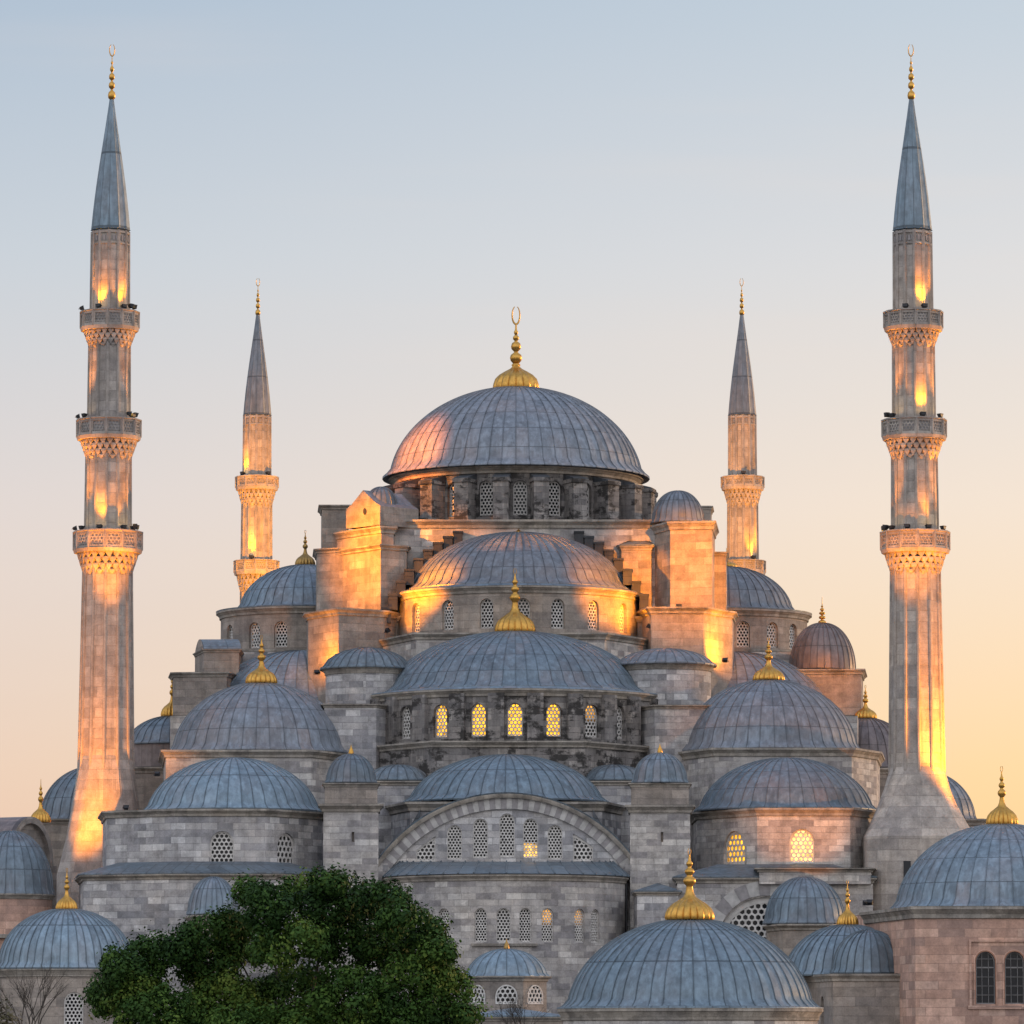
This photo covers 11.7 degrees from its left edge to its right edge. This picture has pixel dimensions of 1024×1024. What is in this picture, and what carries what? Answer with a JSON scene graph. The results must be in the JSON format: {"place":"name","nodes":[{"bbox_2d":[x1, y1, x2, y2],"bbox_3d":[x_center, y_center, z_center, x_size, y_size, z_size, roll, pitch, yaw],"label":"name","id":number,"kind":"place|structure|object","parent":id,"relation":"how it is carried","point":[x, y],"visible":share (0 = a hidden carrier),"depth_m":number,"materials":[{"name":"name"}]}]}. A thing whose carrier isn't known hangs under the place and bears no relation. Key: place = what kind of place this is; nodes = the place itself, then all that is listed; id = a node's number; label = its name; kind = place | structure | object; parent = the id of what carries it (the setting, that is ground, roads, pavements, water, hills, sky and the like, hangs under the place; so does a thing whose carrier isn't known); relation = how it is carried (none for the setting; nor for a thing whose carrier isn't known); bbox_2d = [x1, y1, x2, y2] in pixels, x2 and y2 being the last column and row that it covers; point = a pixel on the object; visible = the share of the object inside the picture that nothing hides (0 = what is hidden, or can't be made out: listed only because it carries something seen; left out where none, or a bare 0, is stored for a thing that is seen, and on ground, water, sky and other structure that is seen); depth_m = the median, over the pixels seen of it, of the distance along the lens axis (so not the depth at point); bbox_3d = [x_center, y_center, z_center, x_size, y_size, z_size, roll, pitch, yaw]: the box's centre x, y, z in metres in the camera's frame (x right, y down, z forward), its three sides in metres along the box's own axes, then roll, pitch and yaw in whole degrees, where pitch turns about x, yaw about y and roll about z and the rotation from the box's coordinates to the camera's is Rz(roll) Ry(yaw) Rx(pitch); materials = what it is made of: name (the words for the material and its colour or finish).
{"place":"outdoors","nodes":[
{"label":"outdoors","id":0,"kind":"place"},
{"bbox_2d":[0,784,56,947],"bbox_3d":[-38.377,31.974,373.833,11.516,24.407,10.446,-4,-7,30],"label":"domed building","id":1,"kind":"structure","parent":0,"point":[28,878],"depth_m":369.87,"materials":[{"name":"grey stone"}]},
{"bbox_2d":[0,868,129,1023],"bbox_3d":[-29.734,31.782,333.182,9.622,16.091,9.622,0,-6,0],"label":"domed building","id":2,"kind":"structure","parent":0,"point":[70,935],"depth_m":329.60,"materials":[{"name":"grey metal"}]},
{"bbox_2d":[233,278,279,627],"bbox_3d":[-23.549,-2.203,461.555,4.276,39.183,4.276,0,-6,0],"label":"minaret","id":3,"kind":"object","parent":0,"point":[256,487],"visible":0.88,"depth_m":460.65,"materials":[{"name":"stone"}]},
{"bbox_2d":[0,0,1023,824],"label":"sky","id":4,"kind":"structure","parent":0,"point":[395,178],"materials":[{"name":"blue"}]},
{"bbox_2d":[42,306,985,1020],"bbox_3d":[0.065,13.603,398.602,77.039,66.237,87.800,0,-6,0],"label":"mosque","id":5,"kind":"structure","parent":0,"point":[520,726],"depth_m":382.69,"materials":[{"name":"grey stone"}]},
{"bbox_2d":[123,805,129,809],"bbox_3d":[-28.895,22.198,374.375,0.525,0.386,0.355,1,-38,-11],"label":"floodlight","id":6,"kind":"object","parent":5,"relation":"attached to","point":[125,807],"visible":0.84,"depth_m":374.32,"materials":[{"name":"black metal"}]},
{"bbox_2d":[557,848,823,1023],"bbox_3d":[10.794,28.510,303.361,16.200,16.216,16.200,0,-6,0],"label":"domed building","id":7,"kind":"structure","parent":0,"point":[689,959],"depth_m":298.06,"materials":[{"name":"grey metal"}]},
{"bbox_2d":[720,278,765,574],"bbox_3d":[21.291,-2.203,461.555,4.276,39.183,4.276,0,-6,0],"label":"minaret","id":8,"kind":"object","parent":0,"point":[742,493],"visible":0.75,"depth_m":460.81,"materials":[{"name":"stone"}]},
{"bbox_2d":[788,880,900,1023],"bbox_3d":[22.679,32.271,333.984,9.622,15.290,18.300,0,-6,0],"label":"domed building","id":9,"kind":"structure","parent":0,"point":[845,965],"depth_m":326.86,"materials":[{"name":"grey metal"}]},
{"bbox_2d":[856,766,1023,1023],"bbox_3d":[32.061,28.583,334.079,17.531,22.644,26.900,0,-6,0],"label":"domed building","id":10,"kind":"structure","parent":0,"point":[950,922],"depth_m":321.20,"materials":[{"name":"grey stone"}]},
{"bbox_2d":[866,899,873,904],"bbox_3d":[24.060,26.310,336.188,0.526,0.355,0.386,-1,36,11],"label":"floodlight","id":11,"kind":"object","parent":10,"relation":"on","point":[869,902],"visible":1,"depth_m":336.17,"materials":[{"name":"black metal"}]},
{"label":"ground","id":12,"kind":"structure","parent":0,"visible":0},
{"bbox_2d":[0,994,25,1023],"bbox_3d":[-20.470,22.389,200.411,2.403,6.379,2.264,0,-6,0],"label":"shrub","id":13,"kind":"object","parent":12,"relation":"on","point":[11,1016],"visible":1,"depth_m":200.40,"materials":[{"name":"green plant"}]},
{"bbox_2d":[0,962,73,1023],"bbox_3d":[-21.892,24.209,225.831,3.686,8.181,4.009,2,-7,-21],"label":"bare tree","id":14,"kind":"object","parent":12,"relation":"on","point":[26,993],"visible":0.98,"depth_m":225.38,"materials":[{"name":"brown plant"}]},
{"bbox_2d":[56,45,142,908],"bbox_3d":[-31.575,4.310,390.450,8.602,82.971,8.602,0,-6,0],"label":"minaret","id":15,"kind":"object","parent":12,"relation":"on","point":[108,433],"visible":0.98,"depth_m":389.25,"materials":[{"name":"stone"}]},
{"bbox_2d":[78,861,492,1023],"bbox_3d":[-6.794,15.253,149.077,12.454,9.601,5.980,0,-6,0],"label":"broadleaf tree","id":16,"kind":"object","parent":12,"relation":"on","point":[131,988],"visible":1,"depth_m":148.28,"materials":[{"name":"green plant"}]},
{"bbox_2d":[466,938,562,1023],"bbox_3d":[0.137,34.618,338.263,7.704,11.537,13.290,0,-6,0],"label":"domed lantern","id":17,"kind":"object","parent":12,"relation":"on","point":[506,971],"visible":0.77,"depth_m":336.77,"materials":[{"name":"grey metal"}]},
{"bbox_2d":[491,993,552,1023],"bbox_3d":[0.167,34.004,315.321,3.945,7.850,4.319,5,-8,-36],"label":"bare tree","id":18,"kind":"object","parent":12,"relation":"on","point":[515,1010],"visible":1,"depth_m":315.05,"materials":[{"name":"brown plant"}]},
{"bbox_2d":[862,45,969,910],"bbox_3d":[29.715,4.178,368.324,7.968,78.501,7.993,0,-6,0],"label":"minaret","id":19,"kind":"object","parent":12,"relation":"on","point":[917,813],"visible":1,"depth_m":366.96,"materials":[{"name":"stone"}]},
{"bbox_2d":[902,303,908,307],"bbox_3d":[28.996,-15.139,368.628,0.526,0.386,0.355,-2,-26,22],"label":"floodlight","id":20,"kind":"object","parent":19,"relation":"attached to","point":[905,305],"visible":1,"depth_m":368.54,"materials":[{"name":"black metal"}]},
{"bbox_2d":[921,303,927,307],"bbox_3d":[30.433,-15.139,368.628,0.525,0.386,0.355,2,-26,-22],"label":"floodlight","id":21,"kind":"object","parent":19,"relation":"attached to","point":[924,305],"visible":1,"depth_m":368.55,"materials":[{"name":"black metal"}]},
{"bbox_2d":[925,524,931,528],"bbox_3d":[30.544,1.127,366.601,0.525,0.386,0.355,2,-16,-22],"label":"floodlight","id":22,"kind":"object","parent":19,"relation":"attached to","point":[928,526],"visible":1,"depth_m":366.51,"materials":[{"name":"black metal"}]}
]}

